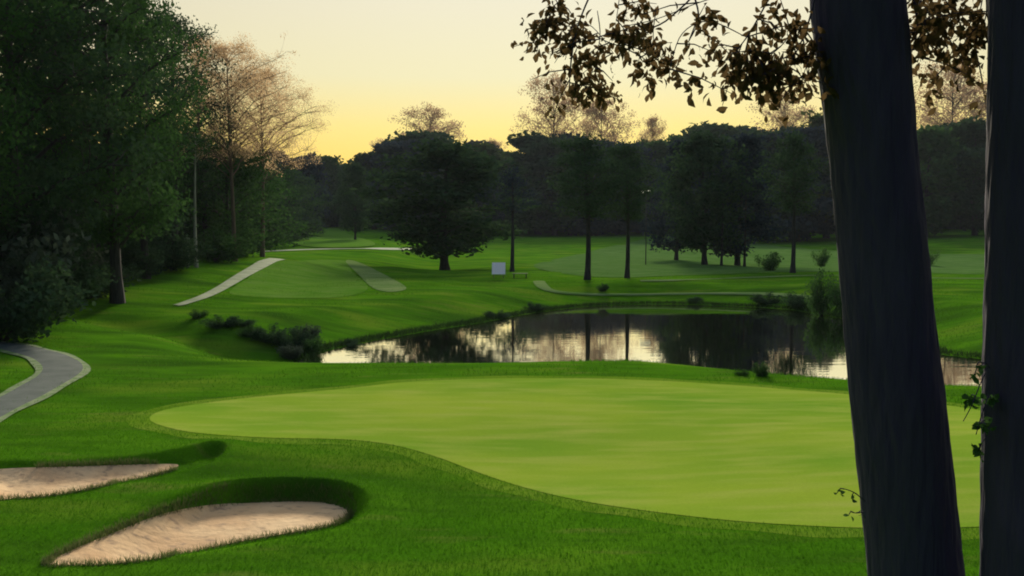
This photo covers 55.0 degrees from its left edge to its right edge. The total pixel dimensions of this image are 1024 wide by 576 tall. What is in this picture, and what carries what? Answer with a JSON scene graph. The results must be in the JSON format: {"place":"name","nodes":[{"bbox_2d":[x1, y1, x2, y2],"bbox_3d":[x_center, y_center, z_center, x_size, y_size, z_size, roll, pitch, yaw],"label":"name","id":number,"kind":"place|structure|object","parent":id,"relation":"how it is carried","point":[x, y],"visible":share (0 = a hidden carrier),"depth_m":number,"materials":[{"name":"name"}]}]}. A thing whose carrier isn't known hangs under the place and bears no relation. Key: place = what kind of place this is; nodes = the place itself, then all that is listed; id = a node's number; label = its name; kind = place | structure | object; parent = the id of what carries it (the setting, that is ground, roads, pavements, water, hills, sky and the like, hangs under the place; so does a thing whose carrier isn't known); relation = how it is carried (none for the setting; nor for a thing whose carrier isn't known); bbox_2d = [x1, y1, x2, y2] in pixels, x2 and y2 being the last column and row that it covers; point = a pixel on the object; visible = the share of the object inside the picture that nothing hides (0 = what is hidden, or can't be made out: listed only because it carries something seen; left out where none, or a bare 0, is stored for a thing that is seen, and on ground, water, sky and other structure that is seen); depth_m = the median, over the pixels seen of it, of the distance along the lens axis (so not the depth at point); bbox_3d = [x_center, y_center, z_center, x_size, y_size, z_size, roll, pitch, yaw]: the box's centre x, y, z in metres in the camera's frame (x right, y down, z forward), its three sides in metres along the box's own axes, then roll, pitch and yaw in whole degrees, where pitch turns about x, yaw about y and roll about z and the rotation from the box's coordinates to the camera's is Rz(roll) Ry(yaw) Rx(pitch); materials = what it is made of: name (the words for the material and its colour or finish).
{"place":"outdoors","nodes":[
{"label":"outdoors","id":0,"kind":"place"},
{"bbox_2d":[0,342,82,416],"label":"path","id":1,"kind":"structure","parent":0,"point":[62,366],"depth_m":29.98,"materials":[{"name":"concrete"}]},
{"bbox_2d":[174,258,284,305],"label":"path","id":2,"kind":"structure","parent":0,"point":[246,272],"depth_m":69.39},
{"bbox_2d":[273,248,411,250],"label":"path","id":3,"kind":"structure","parent":0,"point":[349,248],"depth_m":145.70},
{"bbox_2d":[346,260,405,291],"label":"pale lawn","id":4,"kind":"structure","parent":0,"point":[378,282],"depth_m":76.65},
{"bbox_2d":[0,226,984,575],"bbox_3d":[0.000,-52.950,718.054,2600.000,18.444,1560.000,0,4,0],"label":"ground","id":5,"kind":"structure","parent":0,"point":[532,250],"depth_m":27.01,"materials":[{"name":"green plant"}]},
{"bbox_2d":[0,0,84,223],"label":"tall tree","id":6,"kind":"object","parent":5,"relation":"on","point":[5,103],"visible":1,"depth_m":40.31,"materials":[{"name":"green plant"}]},
{"bbox_2d":[0,199,90,311],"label":"shrub","id":7,"kind":"object","parent":5,"relation":"on","point":[10,274],"visible":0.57,"depth_m":43.38,"materials":[{"name":"green plant"}]},
{"bbox_2d":[0,341,90,421],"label":"path edge","id":8,"kind":"object","parent":5,"relation":"on","point":[81,374],"visible":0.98,"depth_m":29.37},
{"bbox_2d":[0,255,98,343],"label":"shrub","id":9,"kind":"object","parent":5,"relation":"on","point":[25,312],"visible":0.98,"depth_m":37.16,"materials":[{"name":"green plant"}]},
{"bbox_2d":[2,1,101,168],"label":"tall tree","id":10,"kind":"object","parent":5,"relation":"on","point":[19,105],"visible":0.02,"depth_m":72.66,"materials":[{"name":"green plant"}]},
{"bbox_2d":[0,250,119,312],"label":"shrub","id":11,"kind":"object","parent":5,"relation":"on","point":[95,277],"visible":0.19,"depth_m":48.20,"materials":[{"name":"green plant"}]},
{"bbox_2d":[28,227,108,289],"bbox_3d":[-23.732,-1.213,51.253,3.160,4.334,5.105,2,4,23],"label":"shrub","id":12,"kind":"object","parent":5,"relation":"on","point":[93,262],"visible":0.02,"depth_m":52.47,"materials":[{"name":"green plant"}]},
{"bbox_2d":[0,0,167,278],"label":"tall tree","id":13,"kind":"object","parent":5,"relation":"on","point":[40,33],"visible":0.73,"depth_m":45.27,"materials":[{"name":"green plant"}]},
{"bbox_2d":[0,464,177,498],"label":"bunker sand","id":14,"kind":"structure","parent":5,"relation":"on","point":[21,481],"depth_m":18.36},
{"bbox_2d":[0,0,217,269],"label":"tall tree","id":15,"kind":"object","parent":5,"relation":"on","point":[157,81],"visible":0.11,"depth_m":59.70,"materials":[{"name":"green plant"}]},
{"bbox_2d":[75,248,145,298],"bbox_3d":[-23.201,-0.712,53.103,4.734,2.850,6.234,1,4,10],"label":"shrub","id":16,"kind":"object","parent":5,"relation":"on","point":[107,289],"visible":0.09,"depth_m":54.47,"materials":[{"name":"green plant"}]},
{"bbox_2d":[14,0,212,303],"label":"tall tree","id":17,"kind":"object","parent":5,"relation":"on","point":[110,234],"visible":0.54,"depth_m":51.10,"materials":[{"name":"green plant"}]},
{"bbox_2d":[91,232,173,278],"bbox_3d":[-25.630,-2.217,66.266,5.522,3.325,7.272,-1,4,-13],"label":"shrub","id":18,"kind":"object","parent":5,"relation":"on","point":[152,260],"visible":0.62,"depth_m":64.78,"materials":[{"name":"green plant"}]},
{"bbox_2d":[85,0,210,278],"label":"tall tree","id":19,"kind":"object","parent":5,"relation":"on","point":[144,242],"visible":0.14,"depth_m":65.62,"materials":[{"name":"green plant"}]},
{"bbox_2d":[83,137,224,250],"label":"tree","id":20,"kind":"object","parent":5,"relation":"on","point":[212,193],"visible":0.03,"depth_m":87.79,"materials":[{"name":"green plant"}]},
{"bbox_2d":[137,232,214,270],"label":"shrub","id":21,"kind":"object","parent":5,"relation":"on","point":[181,256],"visible":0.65,"depth_m":69.95,"materials":[{"name":"green plant"}]},
{"bbox_2d":[0,456,356,567],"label":"grass","id":22,"kind":"structure","parent":5,"relation":"on","point":[45,561],"depth_m":16.52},
{"bbox_2d":[121,0,249,249],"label":"airy tree","id":23,"kind":"object","parent":5,"relation":"on","point":[201,124],"visible":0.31,"depth_m":77.54,"materials":[{"name":"brown plant"}]},
{"bbox_2d":[135,151,244,249],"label":"tree","id":24,"kind":"object","parent":5,"relation":"on","point":[180,231],"visible":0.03,"depth_m":93.97,"materials":[{"name":"green plant"}]},
{"bbox_2d":[178,120,217,267],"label":"pale tree","id":25,"kind":"object","parent":5,"relation":"on","point":[188,161],"visible":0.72,"depth_m":73.45,"materials":[{"name":"green plant"}]},
{"bbox_2d":[189,309,209,318],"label":"shrub","id":26,"kind":"object","parent":5,"relation":"on","point":[196,315],"visible":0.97,"depth_m":47.96,"materials":[{"name":"green plant"}]},
{"bbox_2d":[53,501,347,564],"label":"bunker sand","id":27,"kind":"structure","parent":5,"relation":"on","point":[204,526],"depth_m":16.18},
{"bbox_2d":[152,23,258,238],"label":"airy tree","id":28,"kind":"object","parent":5,"relation":"on","point":[235,129],"visible":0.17,"depth_m":90.65,"materials":[{"name":"brown plant"}]},
{"bbox_2d":[183,226,256,262],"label":"shrub","id":29,"kind":"object","parent":5,"relation":"on","point":[221,254],"visible":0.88,"depth_m":80.75,"materials":[{"name":"green plant"}]},
{"bbox_2d":[169,135,270,239],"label":"tree","id":30,"kind":"object","parent":5,"relation":"on","point":[243,217],"visible":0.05,"depth_m":102.91,"materials":[{"name":"green plant"}]},
{"bbox_2d":[196,314,246,328],"bbox_3d":[-13.493,1.552,45.847,2.078,0.712,1.578,-3,5,-38],"label":"shrub","id":31,"kind":"object","parent":5,"relation":"on","point":[231,321],"visible":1,"depth_m":45.73,"materials":[{"name":"green plant"}]},
{"bbox_2d":[167,138,295,256],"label":"tree","id":32,"kind":"object","parent":5,"relation":"on","point":[226,216],"visible":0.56,"depth_m":90.83,"materials":[{"name":"green plant"}]},
{"bbox_2d":[151,31,311,261],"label":"airy tree","id":33,"kind":"object","parent":5,"relation":"on","point":[221,53],"visible":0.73,"depth_m":82.99,"materials":[{"name":"beige plant"}]},
{"bbox_2d":[233,323,267,337],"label":"shrub","id":34,"kind":"object","parent":5,"relation":"on","point":[243,334],"visible":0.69,"depth_m":44.98,"materials":[{"name":"green plant"}]},
{"bbox_2d":[189,51,335,256],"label":"airy tree","id":35,"kind":"object","parent":5,"relation":"on","point":[262,249],"visible":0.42,"depth_m":97.39,"materials":[{"name":"beige plant"}]},
{"bbox_2d":[217,150,314,254],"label":"tree","id":36,"kind":"object","parent":5,"relation":"on","point":[281,239],"visible":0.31,"depth_m":111.97,"materials":[{"name":"green plant"}]},
{"bbox_2d":[245,322,300,343],"bbox_3d":[-11.047,2.080,45.063,1.788,0.950,2.355,3,5,37],"label":"shrub","id":37,"kind":"object","parent":5,"relation":"on","point":[260,334],"visible":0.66,"depth_m":44.68,"materials":[{"name":"green plant"}]},
{"bbox_2d":[235,156,323,246],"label":"tree","id":38,"kind":"object","parent":5,"relation":"on","point":[299,205],"visible":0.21,"depth_m":149.87,"materials":[{"name":"green plant"}]},
{"bbox_2d":[248,148,316,235],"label":"broadleaf tree","id":39,"kind":"object","parent":5,"relation":"on","point":[287,162],"visible":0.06,"depth_m":197.79,"materials":[{"name":"green plant"}]},
{"bbox_2d":[274,343,304,359],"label":"shrub","id":40,"kind":"object","parent":5,"relation":"on","point":[287,352],"visible":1,"depth_m":42.72,"materials":[{"name":"green plant"}]},
{"bbox_2d":[263,325,318,347],"bbox_3d":[-10.031,2.270,44.692,1.775,1.069,2.338,3,5,39],"label":"shrub","id":41,"kind":"object","parent":5,"relation":"on","point":[280,339],"visible":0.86,"depth_m":44.48,"materials":[{"name":"green plant"}]},
{"bbox_2d":[259,167,334,240],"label":"tree","id":42,"kind":"object","parent":5,"relation":"on","point":[312,181],"visible":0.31,"depth_m":184.26,"materials":[{"name":"green plant"}]},
{"bbox_2d":[229,260,367,297],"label":"fairway","id":43,"kind":"structure","parent":5,"relation":"on","point":[321,271],"depth_m":71.91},
{"bbox_2d":[289,324,321,339],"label":"shrub","id":44,"kind":"object","parent":5,"relation":"on","point":[310,329],"visible":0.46,"depth_m":45.91,"materials":[{"name":"green plant"}]},
{"bbox_2d":[294,157,332,234],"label":"broadleaf tree","id":45,"kind":"object","parent":5,"relation":"on","point":[309,169],"visible":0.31,"depth_m":231.90,"materials":[{"name":"green plant"}]},
{"bbox_2d":[303,335,324,351],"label":"shrub","id":46,"kind":"object","parent":5,"relation":"on","point":[314,345],"visible":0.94,"depth_m":44.07,"materials":[{"name":"green plant"}]},
{"bbox_2d":[313,154,343,226],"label":"broadleaf tree","id":47,"kind":"object","parent":5,"relation":"on","point":[331,162],"visible":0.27,"depth_m":324.34,"materials":[{"name":"green plant"}]},
{"bbox_2d":[294,227,374,246],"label":"fairway","id":48,"kind":"structure","parent":5,"relation":"on","point":[333,237],"depth_m":179.24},
{"bbox_2d":[332,162,376,239],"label":"lawn tree","id":49,"kind":"object","parent":48,"relation":"on","point":[354,213],"visible":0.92,"depth_m":188.32,"materials":[{"name":"green plant"}]},
{"bbox_2d":[320,162,349,226],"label":"broadleaf tree","id":50,"kind":"object","parent":5,"relation":"on","point":[331,220],"visible":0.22,"depth_m":320.32,"materials":[{"name":"green plant"}]},
{"bbox_2d":[324,150,416,229],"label":"broadleaf tree","id":51,"kind":"object","parent":5,"relation":"on","point":[358,157],"visible":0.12,"depth_m":285.40,"materials":[{"name":"green plant"}]},
{"bbox_2d":[337,129,454,172],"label":"broadleaf tree","id":52,"kind":"object","parent":5,"relation":"on","point":[424,134],"visible":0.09,"depth_m":303.74,"materials":[{"name":"green plant"}]},
{"bbox_2d":[346,138,447,230],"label":"broadleaf tree","id":53,"kind":"object","parent":5,"relation":"on","point":[388,148],"visible":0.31,"depth_m":277.82,"materials":[{"name":"green plant"}]},
{"bbox_2d":[387,102,465,142],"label":"thin crowned tree","id":54,"kind":"object","parent":5,"relation":"on","point":[434,111],"visible":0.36,"depth_m":366.30,"materials":[{"name":"brown plant"}]},
{"bbox_2d":[344,137,541,269],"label":"lawn tree","id":55,"kind":"object","parent":5,"relation":"on","point":[470,167],"visible":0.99,"depth_m":108.82,"materials":[{"name":"green plant"}]},
{"bbox_2d":[450,140,513,227],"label":"broadleaf tree","id":56,"kind":"object","parent":5,"relation":"on","point":[490,148],"visible":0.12,"depth_m":292.21,"materials":[{"name":"green plant"}]},
{"bbox_2d":[1,257,983,412],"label":"rough grass","id":57,"kind":"structure","parent":5,"relation":"on","point":[270,377],"depth_m":49.28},
{"bbox_2d":[492,262,504,277],"bbox_3d":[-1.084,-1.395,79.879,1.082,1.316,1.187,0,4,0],"label":"notice board","id":58,"kind":"object","parent":5,"relation":"on","point":[498,268],"visible":1,"depth_m":79.82,"materials":[{"name":"white paint"}]},
{"bbox_2d":[475,167,541,271],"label":"slim tree","id":59,"kind":"object","parent":5,"relation":"on","point":[512,207],"visible":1,"depth_m":99.66,"materials":[{"name":"green plant"}]},
{"bbox_2d":[491,166,548,235],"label":"broadleaf tree","id":60,"kind":"object","parent":5,"relation":"on","point":[519,218],"visible":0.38,"depth_m":284.21,"materials":[{"name":"green plant"}]},
{"bbox_2d":[494,130,571,234],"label":"broadleaf tree","id":61,"kind":"object","parent":5,"relation":"on","point":[518,141],"visible":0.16,"depth_m":301.95,"materials":[{"name":"green plant"}]},
{"bbox_2d":[510,69,594,137],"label":"thin crowned tree","id":62,"kind":"object","parent":5,"relation":"on","point":[553,121],"visible":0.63,"depth_m":362.17,"materials":[{"name":"brown plant"}]},
{"bbox_2d":[125,375,980,539],"bbox_3d":[2.588,3.151,23.519,21.757,0.308,13.713,2,5,30],"label":"fringe","id":63,"kind":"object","parent":5,"relation":"on","point":[484,479],"visible":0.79,"depth_m":19.88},
{"bbox_2d":[150,378,980,527],"bbox_3d":[2.557,3.143,23.513,20.728,0.307,12.613,2,5,29],"label":"putting green","id":64,"kind":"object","parent":63,"relation":"on","point":[747,453],"visible":0.82,"depth_m":22.01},
{"bbox_2d":[502,138,615,235],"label":"broadleaf tree","id":65,"kind":"object","parent":5,"relation":"on","point":[545,147],"visible":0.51,"depth_m":287.75,"materials":[{"name":"green plant"}]},
{"bbox_2d":[539,140,594,235],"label":"broadleaf tree","id":66,"kind":"object","parent":5,"relation":"on","point":[551,199],"visible":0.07,"depth_m":290.64,"materials":[{"name":"green plant"}]},
{"bbox_2d":[543,133,632,279],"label":"tree","id":67,"kind":"object","parent":5,"relation":"on","point":[589,205],"visible":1,"depth_m":76.84,"materials":[{"name":"green plant"}]},
{"bbox_2d":[569,165,619,235],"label":"broadleaf tree","id":68,"kind":"object","parent":5,"relation":"on","point":[602,231],"visible":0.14,"depth_m":288.44,"materials":[{"name":"green plant"}]},
{"bbox_2d":[538,138,658,235],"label":"broadleaf tree","id":69,"kind":"object","parent":5,"relation":"on","point":[580,223],"visible":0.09,"depth_m":288.70,"materials":[{"name":"green plant"}]},
{"bbox_2d":[567,97,639,141],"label":"thin crowned tree","id":70,"kind":"object","parent":5,"relation":"on","point":[597,113],"visible":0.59,"depth_m":364.87,"materials":[{"name":"brown plant"}]},
{"bbox_2d":[585,142,664,234],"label":"broadleaf tree","id":71,"kind":"object","parent":5,"relation":"on","point":[620,229],"visible":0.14,"depth_m":287.92,"materials":[{"name":"green plant"}]},
{"bbox_2d":[590,140,669,277],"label":"tree","id":72,"kind":"object","parent":5,"relation":"on","point":[626,211],"visible":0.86,"depth_m":79.97,"materials":[{"name":"green plant"}]},
{"bbox_2d":[287,299,981,375],"bbox_3d":[6.745,2.495,53.120,33.043,1.215,33.791,0,4,0],"label":"bank","id":73,"kind":"object","parent":5,"relation":"on","point":[405,331],"visible":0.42,"depth_m":55.72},
{"bbox_2d":[636,114,667,141],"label":"thin crowned tree","id":74,"kind":"object","parent":5,"relation":"on","point":[651,123],"visible":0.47,"depth_m":375.13,"materials":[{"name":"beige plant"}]},
{"bbox_2d":[662,120,756,191],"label":"broadleaf tree","id":75,"kind":"object","parent":5,"relation":"on","point":[724,129],"visible":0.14,"depth_m":295.39,"materials":[{"name":"green plant"}]},
{"bbox_2d":[511,0,987,575],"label":"leaning tree","id":76,"kind":"object","parent":5,"relation":"on","point":[857,56],"visible":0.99,"depth_m":6.32,"materials":[{"name":"brown plant"}]},
{"bbox_2d":[751,361,769,376],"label":"shrub","id":77,"kind":"object","parent":5,"relation":"on","point":[764,371],"visible":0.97,"depth_m":30.05,"materials":[{"name":"green plant"}]},
{"bbox_2d":[692,128,831,240],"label":"broadleaf tree","id":78,"kind":"object","parent":5,"relation":"on","point":[784,214],"visible":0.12,"depth_m":240.08,"materials":[{"name":"green plant"}]},
{"bbox_2d":[746,291,786,304],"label":"shrub","id":79,"kind":"object","parent":5,"relation":"on","point":[760,298],"visible":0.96,"depth_m":67.44,"materials":[{"name":"green plant"}]},
{"bbox_2d":[745,89,816,130],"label":"thin crowned tree","id":80,"kind":"object","parent":5,"relation":"on","point":[794,115],"visible":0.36,"depth_m":365.94,"materials":[{"name":"brown plant"}]},
{"bbox_2d":[743,124,834,241],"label":"broadleaf tree","id":81,"kind":"object","parent":5,"relation":"on","point":[816,138],"visible":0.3,"depth_m":237.80,"materials":[{"name":"green plant"}]},
{"bbox_2d":[747,130,831,272],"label":"tree","id":82,"kind":"object","parent":5,"relation":"on","point":[792,183],"visible":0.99,"depth_m":88.86,"materials":[{"name":"green plant"}]},
{"bbox_2d":[779,291,812,308],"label":"shrub","id":83,"kind":"object","parent":5,"relation":"on","point":[795,300],"visible":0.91,"depth_m":64.74,"materials":[{"name":"green plant"}]},
{"bbox_2d":[792,107,834,237],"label":"broadleaf tree","id":84,"kind":"object","parent":5,"relation":"on","point":[816,119],"visible":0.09,"depth_m":250.24,"materials":[{"name":"green plant"}]},
{"bbox_2d":[802,266,838,315],"bbox_3d":[19.096,0.259,60.728,1.881,3.192,1.956,-4,6,-44],"label":"shrub","id":85,"kind":"object","parent":5,"relation":"on","point":[819,306],"visible":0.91,"depth_m":60.78,"materials":[{"name":"green plant"}]},
{"bbox_2d":[810,247,831,266],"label":"shrub","id":86,"kind":"object","parent":5,"relation":"on","point":[823,257],"visible":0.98,"depth_m":127.13,"materials":[{"name":"green plant"}]},
{"bbox_2d":[824,277,842,318],"bbox_3d":[19.927,0.466,59.383,2.524,2.838,2.427,0,4,0],"label":"shrub","id":87,"kind":"object","parent":5,"relation":"on","point":[835,296],"visible":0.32,"depth_m":58.84,"materials":[{"name":"green plant"}]},
{"bbox_2d":[917,124,975,235],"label":"broadleaf tree","id":88,"kind":"object","parent":5,"relation":"on","point":[938,150],"visible":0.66,"depth_m":238.86,"materials":[{"name":"green plant"}]},
{"bbox_2d":[913,55,986,128],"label":"thin crowned tree","id":89,"kind":"object","parent":5,"relation":"on","point":[950,97],"visible":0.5,"depth_m":361.78,"materials":[{"name":"brown plant"}]},
{"bbox_2d":[926,115,985,235],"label":"broadleaf tree","id":90,"kind":"object","parent":5,"relation":"on","point":[970,132],"visible":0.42,"depth_m":243.70,"materials":[{"name":"green plant"}]},
{"bbox_2d":[934,84,986,122],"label":"thin crowned tree","id":91,"kind":"object","parent":5,"relation":"on","point":[961,115],"visible":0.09,"depth_m":368.11,"materials":[{"name":"brown plant"}]},
{"bbox_2d":[961,0,1023,575],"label":"upright tree","id":92,"kind":"object","parent":5,"relation":"on","point":[1000,424],"visible":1,"depth_m":5.89,"materials":[{"name":"brown plant"}]},
{"bbox_2d":[0,0,987,163],"label":"sky","id":93,"kind":"structure","parent":0,"point":[375,59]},
{"bbox_2d":[297,304,981,385],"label":"water","id":94,"kind":"structure","parent":0,"point":[785,342],"depth_m":48.04,"materials":[{"name":"black liquid"}]},
{"bbox_2d":[533,281,811,298],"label":"path","id":95,"kind":"structure","parent":0,"point":[542,285],"depth_m":71.08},
{"bbox_2d":[534,234,984,276],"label":"lawn","id":96,"kind":"structure","parent":0,"point":[610,260],"depth_m":133.40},
{"bbox_2d":[628,137,673,233],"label":"broadleaf tree","id":97,"kind":"object","parent":96,"relation":"on","point":[659,146],"visible":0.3,"depth_m":289.96,"materials":[{"name":"green plant"}]},
{"bbox_2d":[637,139,710,259],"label":"lawn tree","id":98,"kind":"object","parent":96,"relation":"on","point":[661,234],"visible":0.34,"depth_m":139.30,"materials":[{"name":"green plant"}]},
{"bbox_2d":[652,129,760,264],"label":"lawn tree","id":99,"kind":"object","parent":96,"relation":"on","point":[702,225],"visible":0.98,"depth_m":111.88,"materials":[{"name":"green plant"}]},
{"bbox_2d":[700,148,740,265],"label":"slim tree","id":100,"kind":"object","parent":96,"relation":"on","point":[727,166],"visible":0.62,"depth_m":111.31,"materials":[{"name":"green plant"}]},
{"bbox_2d":[689,132,798,265],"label":"lawn tree","id":101,"kind":"object","parent":96,"relation":"on","point":[750,142],"visible":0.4,"depth_m":118.54,"materials":[{"name":"green plant"}]},
{"bbox_2d":[734,150,762,266],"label":"slim tree","id":102,"kind":"object","parent":96,"relation":"on","point":[750,166],"visible":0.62,"depth_m":115.34,"materials":[{"name":"green plant"}]},
{"bbox_2d":[754,252,784,270],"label":"shrub","id":103,"kind":"object","parent":96,"relation":"on","point":[769,264],"visible":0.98,"depth_m":96.02,"materials":[{"name":"green plant"}]},
{"bbox_2d":[640,275,983,280],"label":"path","id":104,"kind":"structure","parent":0,"point":[748,277],"depth_m":78.86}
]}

